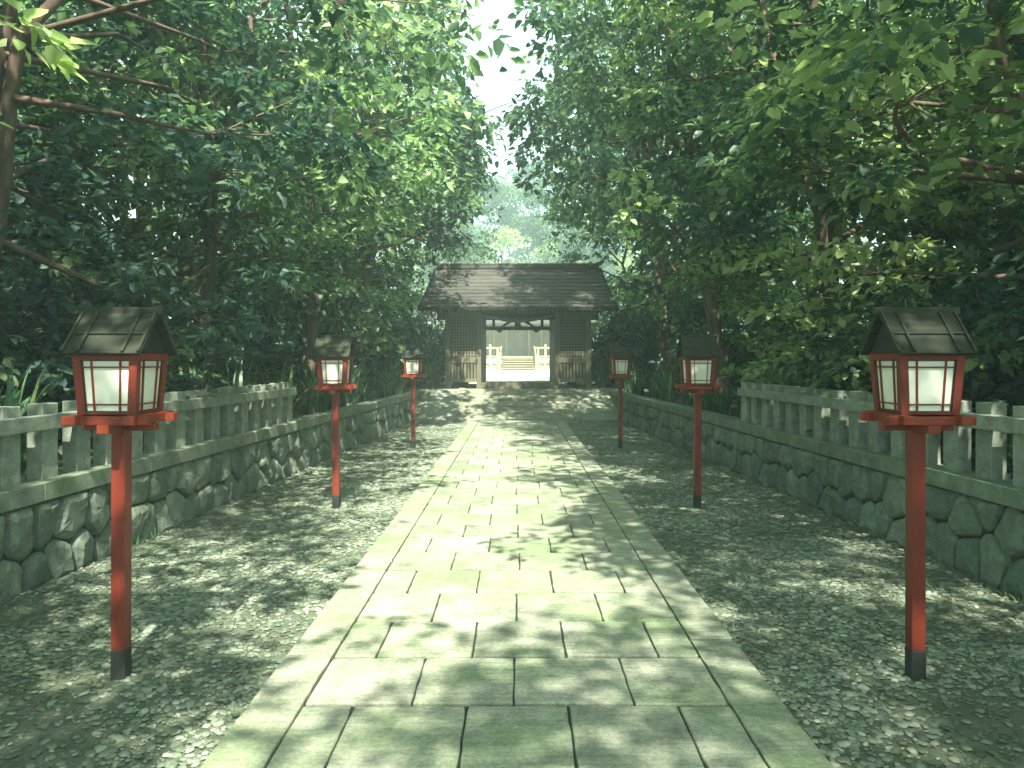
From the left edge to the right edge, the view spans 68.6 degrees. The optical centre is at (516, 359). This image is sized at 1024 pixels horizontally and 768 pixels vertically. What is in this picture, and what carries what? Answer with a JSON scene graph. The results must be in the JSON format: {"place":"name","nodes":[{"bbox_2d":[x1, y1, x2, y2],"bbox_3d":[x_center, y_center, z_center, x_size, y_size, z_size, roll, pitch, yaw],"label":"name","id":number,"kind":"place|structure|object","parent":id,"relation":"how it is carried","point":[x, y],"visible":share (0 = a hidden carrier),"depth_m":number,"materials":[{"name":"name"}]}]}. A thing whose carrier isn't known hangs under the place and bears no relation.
{"place":"outdoors","nodes":[
{"label":"outdoors","id":0,"kind":"place"},
{"bbox_2d":[20,363,495,479],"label":"soil bank","id":1,"kind":"structure","parent":0,"point":[297,411],"depth_m":13.80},
{"bbox_2d":[0,356,19,406],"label":"bush","id":2,"kind":"object","parent":1,"relation":"on","point":[6,362],"visible":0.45,"depth_m":6.71,"materials":[{"name":"green plant"}]},
{"bbox_2d":[0,363,58,476],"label":"grass tuft","id":3,"kind":"object","parent":1,"relation":"on","point":[15,401],"visible":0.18,"depth_m":6.40,"materials":[{"name":"plant"}]},
{"bbox_2d":[0,0,100,128],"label":"broadleaf tree","id":4,"kind":"object","parent":1,"relation":"on","point":[55,55],"visible":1,"depth_m":3.92,"materials":[{"name":"green plant"}]},
{"bbox_2d":[0,0,136,288],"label":"broadleaf tree","id":5,"kind":"object","parent":1,"relation":"on","point":[12,221],"visible":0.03,"depth_m":11.28,"materials":[{"name":"green plant"}]},
{"bbox_2d":[0,104,188,391],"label":"bush","id":6,"kind":"object","parent":1,"relation":"on","point":[31,317],"visible":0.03,"depth_m":10.63,"materials":[{"name":"green plant"}]},
{"bbox_2d":[0,207,217,454],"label":"bush","id":7,"kind":"object","parent":1,"relation":"on","point":[49,339],"visible":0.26,"depth_m":8.23,"materials":[{"name":"green plant"}]},
{"bbox_2d":[5,0,340,336],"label":"broadleaf tree","id":8,"kind":"object","parent":1,"relation":"on","point":[118,140],"visible":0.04,"depth_m":18.38,"materials":[{"name":"green plant"}]},
{"bbox_2d":[167,316,230,388],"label":"bush","id":9,"kind":"object","parent":1,"relation":"on","point":[182,366],"visible":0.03,"depth_m":10.72,"materials":[{"name":"green plant"}]},
{"bbox_2d":[175,344,229,390],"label":"grass tuft","id":10,"kind":"object","parent":1,"relation":"on","point":[194,373],"visible":0.18,"depth_m":9.54,"materials":[{"name":"plant"}]},
{"bbox_2d":[168,312,259,389],"bbox_3d":[-5.574,0.147,12.456,2.058,2.112,2.139,0,0,-45],"label":"bush","id":11,"kind":"object","parent":1,"relation":"on","point":[220,364],"visible":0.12,"depth_m":12.39,"materials":[{"name":"green plant"}]},
{"bbox_2d":[169,277,270,349],"bbox_3d":[-7.401,-0.474,17.615,3.290,3.487,3.490,0,0,-36],"label":"bush","id":12,"kind":"object","parent":1,"relation":"on","point":[214,317],"depth_m":17.37,"materials":[{"name":"green plant"}]},
{"bbox_2d":[94,3,380,330],"bbox_3d":[-9.608,-5.787,25.983,9.596,14.232,9.598,-1,1,-40],"label":"broadleaf tree","id":13,"kind":"object","parent":1,"relation":"on","point":[180,216],"visible":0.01,"depth_m":26.32,"materials":[{"name":"green plant"}]},
{"bbox_2d":[0,0,488,389],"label":"broadleaf tree","id":14,"kind":"object","parent":1,"relation":"on","point":[203,266],"visible":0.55,"depth_m":11.41,"materials":[{"name":"green plant"}]},
{"bbox_2d":[215,359,274,387],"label":"grass tuft","id":15,"kind":"object","parent":1,"relation":"on","point":[239,382],"visible":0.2,"depth_m":10.83,"materials":[{"name":"plant"}]},
{"bbox_2d":[211,298,310,407],"bbox_3d":[-5.325,-0.031,14.945,2.287,2.424,2.426,0,0,-21],"label":"bush","id":16,"kind":"object","parent":1,"relation":"on","point":[264,345],"visible":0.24,"depth_m":14.89,"materials":[{"name":"green plant"}]},
{"bbox_2d":[0,0,524,402],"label":"broadleaf tree","id":17,"kind":"object","parent":1,"relation":"on","point":[54,177],"visible":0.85,"depth_m":8.35,"materials":[{"name":"green plant"}]},
{"bbox_2d":[236,300,339,398],"bbox_3d":[-5.402,-0.082,17.520,2.623,2.691,2.726,0,0,29],"label":"bush","id":18,"kind":"object","parent":1,"relation":"on","point":[296,358],"visible":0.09,"depth_m":16.96,"materials":[{"name":"green plant"}]},
{"bbox_2d":[263,364,312,408],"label":"grass tuft","id":19,"kind":"object","parent":1,"relation":"on","point":[283,377],"visible":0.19,"depth_m":12.68,"materials":[{"name":"plant"}]},
{"bbox_2d":[296,349,331,414],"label":"grass tuft","id":20,"kind":"object","parent":1,"relation":"on","point":[311,397],"visible":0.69,"depth_m":13.51,"materials":[{"name":"plant"}]},
{"bbox_2d":[303,381,331,411],"bbox_3d":[-3.679,0.579,14.270,0.765,0.882,0.860,0,0,-36],"label":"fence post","id":21,"kind":"object","parent":1,"relation":"on","point":[324,403],"visible":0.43,"depth_m":14.22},
{"bbox_2d":[33,0,614,401],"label":"broadleaf tree","id":22,"kind":"object","parent":1,"relation":"on","point":[313,310],"visible":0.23,"depth_m":16.39,"materials":[{"name":"green plant"}]},
{"bbox_2d":[109,0,570,392],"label":"broadleaf tree","id":23,"kind":"object","parent":1,"relation":"on","point":[453,243],"visible":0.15,"depth_m":20.48,"materials":[{"name":"green plant"}]},
{"bbox_2d":[339,359,365,406],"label":"grass tuft","id":24,"kind":"object","parent":1,"relation":"on","point":[345,399],"visible":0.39,"depth_m":16.19,"materials":[{"name":"plant"}]},
{"bbox_2d":[329,319,387,386],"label":"bush","id":25,"kind":"object","parent":1,"relation":"on","point":[369,361],"visible":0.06,"depth_m":23.73,"materials":[{"name":"green plant"}]},
{"bbox_2d":[351,365,373,403],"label":"grass tuft","id":26,"kind":"object","parent":1,"relation":"on","point":[354,395],"visible":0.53,"depth_m":16.96,"materials":[{"name":"plant"}]},
{"bbox_2d":[360,380,371,401],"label":"grass tuft","id":27,"kind":"object","parent":1,"relation":"on","point":[364,395],"visible":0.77,"depth_m":17.97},
{"bbox_2d":[245,4,498,360],"bbox_3d":[-5.638,-5.956,26.482,8.975,14.462,10.862,6,0,-29],"label":"broadleaf tree","id":28,"kind":"object","parent":1,"relation":"on","point":[416,252],"visible":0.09,"depth_m":24.89,"materials":[{"name":"green plant"}]},
{"bbox_2d":[370,376,388,398],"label":"grass tuft","id":29,"kind":"object","parent":1,"relation":"on","point":[381,391],"visible":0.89,"depth_m":19.35,"materials":[{"name":"plant"}]},
{"bbox_2d":[376,359,399,395],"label":"grass tuft","id":30,"kind":"object","parent":1,"relation":"on","point":[391,380],"visible":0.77,"depth_m":20.53,"materials":[{"name":"plant"}]},
{"bbox_2d":[365,328,427,387],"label":"bush","id":31,"kind":"object","parent":1,"relation":"on","point":[394,354],"visible":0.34,"depth_m":24.10,"materials":[{"name":"green plant"}]},
{"bbox_2d":[393,365,406,393],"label":"grass tuft","id":32,"kind":"object","parent":1,"relation":"on","point":[399,387],"visible":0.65,"depth_m":21.67,"materials":[{"name":"plant"}]},
{"bbox_2d":[370,296,444,385],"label":"bush","id":33,"kind":"object","parent":1,"relation":"on","point":[413,335],"visible":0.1,"depth_m":27.06,"materials":[{"name":"green plant"}]},
{"bbox_2d":[343,124,505,343],"bbox_3d":[-5.098,-4.553,31.055,9.202,11.594,9.906,0,0,-4],"label":"broadleaf tree","id":34,"kind":"object","parent":1,"relation":"on","point":[446,253],"visible":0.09,"depth_m":29.81,"materials":[{"name":"green plant"}]},
{"bbox_2d":[375,174,493,350],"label":"distant tree","id":35,"kind":"object","parent":1,"relation":"on","point":[464,261],"visible":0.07,"depth_m":78.40,"materials":[{"name":"green plant"}]},
{"bbox_2d":[413,311,469,384],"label":"bush","id":36,"kind":"object","parent":1,"relation":"on","point":[439,337],"visible":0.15,"depth_m":28.69,"materials":[{"name":"green plant"}]},
{"bbox_2d":[405,218,496,343],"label":"distant tree","id":37,"kind":"object","parent":1,"relation":"on","point":[469,231],"visible":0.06,"depth_m":76.33,"materials":[{"name":"green plant"}]},
{"bbox_2d":[21,0,983,360],"label":"sky","id":38,"kind":"structure","parent":0,"point":[496,89],"materials":[{"name":"white"}]},
{"bbox_2d":[0,422,1023,767],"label":"ground","id":39,"kind":"structure","parent":0,"point":[112,704],"depth_m":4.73,"materials":[{"name":"gravel"}]},
{"bbox_2d":[60,307,177,680],"bbox_3d":[-2.148,0.737,4.081,0.464,2.042,0.450,0,0,0],"label":"lantern","id":40,"kind":"object","parent":39,"relation":"on","point":[119,358],"visible":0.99,"depth_m":4.04,"materials":[{"name":"red paint"}]},
{"bbox_2d":[81,360,128,411],"bbox_3d":[-2.148,0.138,3.934,0.258,0.274,0.033,0,0,0],"label":"window","id":41,"kind":"structure","parent":40,"relation":"in","point":[105,382],"depth_m":3.93,"materials":[{"name":"paper"}]},
{"bbox_2d":[139,360,162,411],"bbox_3d":[-1.999,0.138,4.080,0.033,0.274,0.258,0,0,0],"label":"window","id":42,"kind":"structure","parent":40,"relation":"in","point":[151,370],"depth_m":4.10,"materials":[{"name":"paper"}]},
{"bbox_2d":[0,390,425,601],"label":"retaining wall","id":43,"kind":"structure","parent":39,"relation":"on","point":[58,526],"depth_m":7.49,"materials":[{"name":"stone"}]},
{"bbox_2d":[0,382,295,488],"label":"stone fence","id":44,"kind":"object","parent":43,"relation":"on","point":[226,411],"visible":0.76,"depth_m":7.56,"materials":[{"name":"stone"}]},
{"bbox_2d":[312,335,357,508],"bbox_3d":[-2.103,0.737,8.720,0.464,2.042,0.450,0,0,-1],"label":"lantern","id":45,"kind":"object","parent":39,"relation":"on","point":[334,355],"visible":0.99,"depth_m":8.64,"materials":[{"name":"red paint"}]},
{"bbox_2d":[321,360,342,383],"bbox_3d":[-2.108,0.137,8.574,0.258,0.274,0.033,0,0,-1],"label":"window","id":46,"kind":"structure","parent":45,"relation":"in","point":[332,370],"depth_m":8.57,"materials":[{"name":"paper"}]},
{"bbox_2d":[401,345,425,448],"bbox_3d":[-2.017,0.737,14.652,0.464,2.042,0.450,0,0,0],"label":"lantern","id":47,"kind":"object","parent":39,"relation":"on","point":[413,356],"visible":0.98,"depth_m":14.57,"materials":[{"name":"red paint"}]},
{"bbox_2d":[406,360,418,373],"bbox_3d":[-2.013,0.138,14.507,0.258,0.274,0.033,0,0,0],"label":"window","id":48,"kind":"structure","parent":47,"relation":"in","point":[412,366],"depth_m":14.51,"materials":[{"name":"paper"}]},
{"bbox_2d":[423,176,587,262],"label":"distant tree","id":49,"kind":"object","parent":39,"relation":"on","point":[504,192],"visible":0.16,"depth_m":84.47,"materials":[{"name":"green plant"}]},
{"bbox_2d":[459,389,573,421],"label":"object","id":50,"kind":"structure","parent":39,"relation":"on","point":[511,404],"depth_m":21.86,"materials":[{"name":"stone"}]},
{"bbox_2d":[417,389,616,421],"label":"gravel ramp","id":51,"kind":"structure","parent":39,"relation":"on","point":[439,405],"depth_m":21.88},
{"bbox_2d":[416,388,617,421],"bbox_3d":[0.000,1.315,22.110,6.141,0.871,2.620,0,0,0],"label":"ramp border","id":52,"kind":"object","parent":39,"relation":"on","point":[460,397],"visible":0.52,"depth_m":21.99,"materials":[{"name":"stone"}]},
{"bbox_2d":[479,156,594,262],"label":"distant tree","id":53,"kind":"object","parent":39,"relation":"on","point":[530,220],"visible":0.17,"depth_m":90.40,"materials":[{"name":"green plant"}]},
{"bbox_2d":[608,345,632,448],"bbox_3d":[2.019,0.737,14.649,0.464,2.042,0.450,0,0,-1],"label":"lantern","id":54,"kind":"object","parent":39,"relation":"on","point":[620,356],"visible":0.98,"depth_m":14.57,"materials":[{"name":"red paint"}]},
{"bbox_2d":[615,360,627,373],"bbox_3d":[2.017,0.135,14.500,0.258,0.274,0.033,0,0,-1],"label":"window","id":55,"kind":"structure","parent":54,"relation":"in","point":[621,366],"depth_m":14.50,"materials":[{"name":"paper"}]},
{"bbox_2d":[675,335,720,508],"bbox_3d":[2.096,0.737,8.716,0.464,2.042,0.450,0,0,-1],"label":"lantern","id":56,"kind":"object","parent":39,"relation":"on","point":[697,355],"visible":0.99,"depth_m":8.64,"materials":[{"name":"red paint"}]},
{"bbox_2d":[690,360,711,383],"bbox_3d":[2.099,0.137,8.567,0.258,0.274,0.033,0,0,-1],"label":"window","id":57,"kind":"structure","parent":56,"relation":"in","point":[701,370],"depth_m":8.57,"materials":[{"name":"paper"}]},
{"bbox_2d":[608,390,1023,598],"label":"retaining wall","id":58,"kind":"structure","parent":39,"relation":"on","point":[974,526],"depth_m":7.63,"materials":[{"name":"stone"}]},
{"bbox_2d":[737,382,1023,486],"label":"stone fence","id":59,"kind":"object","parent":58,"relation":"on","point":[834,417],"visible":0.71,"depth_m":7.66,"materials":[{"name":"stone"}]},
{"bbox_2d":[860,307,977,680],"bbox_3d":[2.166,0.737,4.080,0.464,2.042,0.450,0,0,0],"label":"lantern","id":60,"kind":"object","parent":39,"relation":"on","point":[917,355],"visible":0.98,"depth_m":4.04,"materials":[{"name":"red paint"}]},
{"bbox_2d":[875,360,897,410],"bbox_3d":[2.019,0.138,4.081,0.033,0.274,0.258,0,0,0],"label":"window","id":61,"kind":"structure","parent":60,"relation":"in","point":[886,376],"depth_m":4.10,"materials":[{"name":"paper"}]},
{"bbox_2d":[908,360,955,411],"bbox_3d":[2.166,0.139,3.933,0.258,0.274,0.033,0,0,0],"label":"window","id":62,"kind":"structure","parent":60,"relation":"in","point":[931,382],"depth_m":3.93,"materials":[{"name":"paper"}]},
{"bbox_2d":[200,420,833,767],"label":"path","id":63,"kind":"structure","parent":0,"point":[612,726],"depth_m":4.30,"materials":[{"name":"stone"}]},
{"bbox_2d":[440,370,593,383],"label":"courtyard","id":64,"kind":"structure","parent":0,"point":[517,375],"depth_m":42.95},
{"bbox_2d":[431,312,602,370],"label":"shrine hall","id":65,"kind":"structure","parent":64,"relation":"on","point":[517,349],"depth_m":59.94,"materials":[{"name":"white paint"}]},
{"bbox_2d":[508,330,517,355],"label":"door","id":66,"kind":"structure","parent":65,"relation":"in","point":[512,334],"depth_m":60.02,"materials":[{"name":"paper"}]},
{"bbox_2d":[518,330,527,355],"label":"door","id":67,"kind":"structure","parent":65,"relation":"in","point":[522,334],"depth_m":60.02,"materials":[{"name":"paper"}]},
{"bbox_2d":[394,384,647,394],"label":"forecourt","id":68,"kind":"structure","parent":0,"point":[473,386],"depth_m":25.04,"materials":[{"name":"stone"}]},
{"bbox_2d":[423,348,443,387],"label":"grass tuft","id":69,"kind":"object","parent":68,"relation":"on","point":[430,377],"visible":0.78,"depth_m":24.51,"materials":[{"name":"plant"}]},
{"bbox_2d":[418,259,618,388],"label":"shrine gate","id":70,"kind":"structure","parent":68,"relation":"on","point":[458,298],"depth_m":24.05,"materials":[{"name":"wood"}]},
{"bbox_2d":[478,314,557,322],"bbox_3d":[0.040,-1.317,23.899,2.575,0.294,0.176,0,0,0],"label":"straw rope","id":71,"kind":"object","parent":70,"relation":"hanging from","point":[518,319],"visible":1,"depth_m":23.86,"materials":[{"name":"fabric"}]},
{"bbox_2d":[592,347,610,387],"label":"grass tuft","id":72,"kind":"object","parent":68,"relation":"on","point":[603,377],"visible":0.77,"depth_m":24.62,"materials":[{"name":"plant"}]},
{"bbox_2d":[539,363,1012,479],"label":"soil bank","id":73,"kind":"structure","parent":0,"point":[678,399],"depth_m":15.29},
{"bbox_2d":[509,226,632,364],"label":"distant tree","id":74,"kind":"object","parent":73,"relation":"on","point":[548,258],"visible":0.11,"depth_m":78.64,"materials":[{"name":"green plant"}]},
{"bbox_2d":[560,305,621,384],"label":"bush","id":75,"kind":"object","parent":73,"relation":"on","point":[594,327],"visible":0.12,"depth_m":28.45,"materials":[{"name":"green plant"}]},
{"bbox_2d":[591,296,655,386],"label":"bush","id":76,"kind":"object","parent":73,"relation":"on","point":[602,343],"visible":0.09,"depth_m":27.04,"materials":[{"name":"green plant"}]},
{"bbox_2d":[529,103,719,341],"bbox_3d":[5.033,-5.170,31.148,9.094,12.830,9.764,0,0,-3],"label":"broadleaf tree","id":77,"kind":"object","parent":73,"relation":"on","point":[576,256],"visible":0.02,"depth_m":29.74,"materials":[{"name":"green plant"}]},
{"bbox_2d":[623,359,634,392],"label":"grass tuft","id":78,"kind":"object","parent":73,"relation":"on","point":[627,389],"visible":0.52,"depth_m":22.51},
{"bbox_2d":[576,187,687,318],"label":"distant tree","id":79,"kind":"object","parent":73,"relation":"on","point":[629,258],"visible":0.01,"depth_m":79.52,"materials":[{"name":"green plant"}]},
{"bbox_2d":[633,370,646,395],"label":"grass tuft","id":80,"kind":"object","parent":73,"relation":"on","point":[640,385],"visible":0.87,"depth_m":20.39,"materials":[{"name":"plant"}]},
{"bbox_2d":[613,321,673,388],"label":"bush","id":81,"kind":"object","parent":73,"relation":"on","point":[638,352],"visible":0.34,"depth_m":24.14,"materials":[{"name":"green plant"}]},
{"bbox_2d":[645,371,666,398],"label":"grass tuft","id":82,"kind":"object","parent":73,"relation":"on","point":[653,393],"visible":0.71,"depth_m":19.29,"materials":[{"name":"plant"}]},
{"bbox_2d":[650,362,675,400],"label":"grass tuft","id":83,"kind":"object","parent":73,"relation":"on","point":[662,392],"visible":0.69,"depth_m":17.97,"materials":[{"name":"plant"}]},
{"bbox_2d":[658,371,679,402],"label":"grass tuft","id":84,"kind":"object","parent":73,"relation":"on","point":[671,392],"visible":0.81,"depth_m":17.09,"materials":[{"name":"plant"}]},
{"bbox_2d":[524,7,826,355],"bbox_3d":[5.709,-5.747,26.838,10.310,14.202,10.244,0,0,6],"label":"broadleaf tree","id":85,"kind":"object","parent":73,"relation":"on","point":[613,317],"visible":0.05,"depth_m":25.53,"materials":[{"name":"green plant"}]},
{"bbox_2d":[646,313,708,390],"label":"bush","id":86,"kind":"object","parent":73,"relation":"on","point":[673,351],"visible":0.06,"depth_m":22.30,"materials":[{"name":"green plant"}]},
{"bbox_2d":[672,358,693,404],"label":"grass tuft","id":87,"kind":"object","parent":73,"relation":"on","point":[687,398],"visible":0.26,"depth_m":16.21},
{"bbox_2d":[400,0,978,399],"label":"broadleaf tree","id":88,"kind":"object","parent":73,"relation":"on","point":[744,226],"visible":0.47,"depth_m":15.20,"materials":[{"name":"green plant"}]},
{"bbox_2d":[517,0,899,386],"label":"broadleaf tree","id":89,"kind":"object","parent":73,"relation":"on","point":[659,305],"visible":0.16,"depth_m":20.15,"materials":[{"name":"green plant"}]},
{"bbox_2d":[669,329,751,394],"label":"bush","id":90,"kind":"object","parent":73,"relation":"on","point":[677,370],"depth_m":19.82,"materials":[{"name":"green plant"}]},
{"bbox_2d":[702,381,722,411],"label":"grass tuft","id":91,"kind":"object","parent":73,"relation":"on","point":[711,407],"visible":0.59,"depth_m":14.24,"materials":[{"name":"plant"}]},
{"bbox_2d":[707,380,736,414],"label":"grass tuft","id":92,"kind":"object","parent":73,"relation":"on","point":[723,405],"visible":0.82,"depth_m":13.42,"materials":[{"name":"plant"}]},
{"bbox_2d":[721,291,791,390],"bbox_3d":[7.177,-0.474,22.138,3.490,3.487,3.290,0,0,-19],"label":"bush","id":93,"kind":"object","parent":73,"relation":"on","point":[741,328],"visible":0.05,"depth_m":21.82,"materials":[{"name":"green plant"}]},
{"bbox_2d":[722,324,794,400],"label":"bush","id":94,"kind":"object","parent":73,"relation":"on","point":[747,356],"visible":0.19,"depth_m":17.01,"materials":[{"name":"green plant"}]},
{"bbox_2d":[549,0,1023,395],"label":"broadleaf tree","id":95,"kind":"object","parent":73,"relation":"on","point":[824,212],"visible":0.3,"depth_m":12.23,"materials":[{"name":"green plant"}]},
{"bbox_2d":[665,0,909,334],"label":"broadleaf tree","id":96,"kind":"object","parent":73,"relation":"on","point":[775,299],"visible":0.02,"depth_m":26.39,"materials":[{"name":"green plant"}]},
{"bbox_2d":[756,339,823,385],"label":"bush","id":97,"kind":"object","parent":73,"relation":"on","point":[783,364],"visible":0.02,"depth_m":14.53,"materials":[{"name":"green plant"}]},
{"bbox_2d":[761,268,869,369],"bbox_3d":[7.021,-0.474,17.429,3.490,3.487,3.290,0,0,2],"label":"bush","id":98,"kind":"object","parent":73,"relation":"on","point":[784,326],"visible":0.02,"depth_m":17.75,"materials":[{"name":"green plant"}]},
{"bbox_2d":[616,0,1023,396],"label":"broadleaf tree","id":99,"kind":"object","parent":73,"relation":"on","point":[764,152],"visible":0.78,"depth_m":8.26,"materials":[{"name":"green plant"}]},
{"bbox_2d":[771,274,885,388],"bbox_3d":[5.685,-0.182,12.469,2.789,2.787,2.630,0,0,-29],"label":"bush","id":100,"kind":"object","parent":73,"relation":"on","point":[822,345],"visible":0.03,"depth_m":12.69,"materials":[{"name":"green plant"}]},
{"bbox_2d":[693,0,1023,221],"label":"broadleaf tree","id":101,"kind":"object","parent":73,"relation":"on","point":[860,49],"visible":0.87,"depth_m":5.15,"materials":[{"name":"green plant"}]},
{"bbox_2d":[725,0,1018,319],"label":"broadleaf tree","id":102,"kind":"object","parent":73,"relation":"on","point":[842,226],"visible":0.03,"depth_m":17.87,"materials":[{"name":"green plant"}]},
{"bbox_2d":[809,292,964,390],"bbox_3d":[5.078,0.141,10.262,2.155,2.128,2.074,0,0,-12],"label":"bush","id":103,"kind":"object","parent":73,"relation":"on","point":[830,386],"visible":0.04,"depth_m":10.25,"materials":[{"name":"green plant"}]},
{"bbox_2d":[805,233,1023,449],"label":"bush","id":104,"kind":"object","parent":73,"relation":"on","point":[970,251],"visible":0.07,"depth_m":8.62,"materials":[{"name":"green plant"}]},
{"bbox_2d":[839,0,1023,260],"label":"broadleaf tree","id":105,"kind":"object","parent":73,"relation":"on","point":[1012,232],"visible":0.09,"depth_m":11.90,"materials":[{"name":"green plant"}]},
{"bbox_2d":[841,115,1023,403],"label":"bush","id":106,"kind":"object","parent":73,"relation":"on","point":[986,244],"visible":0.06,"depth_m":10.95,"materials":[{"name":"green plant"}]},
{"bbox_2d":[941,257,1023,478],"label":"bush","id":107,"kind":"object","parent":73,"relation":"on","point":[1009,311],"visible":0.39,"depth_m":6.96,"materials":[{"name":"green plant"}]},
{"bbox_2d":[979,399,1012,476],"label":"grass tuft","id":108,"kind":"object","parent":73,"relation":"on","point":[1010,445],"visible":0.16,"depth_m":6.24,"materials":[{"name":"plant"}]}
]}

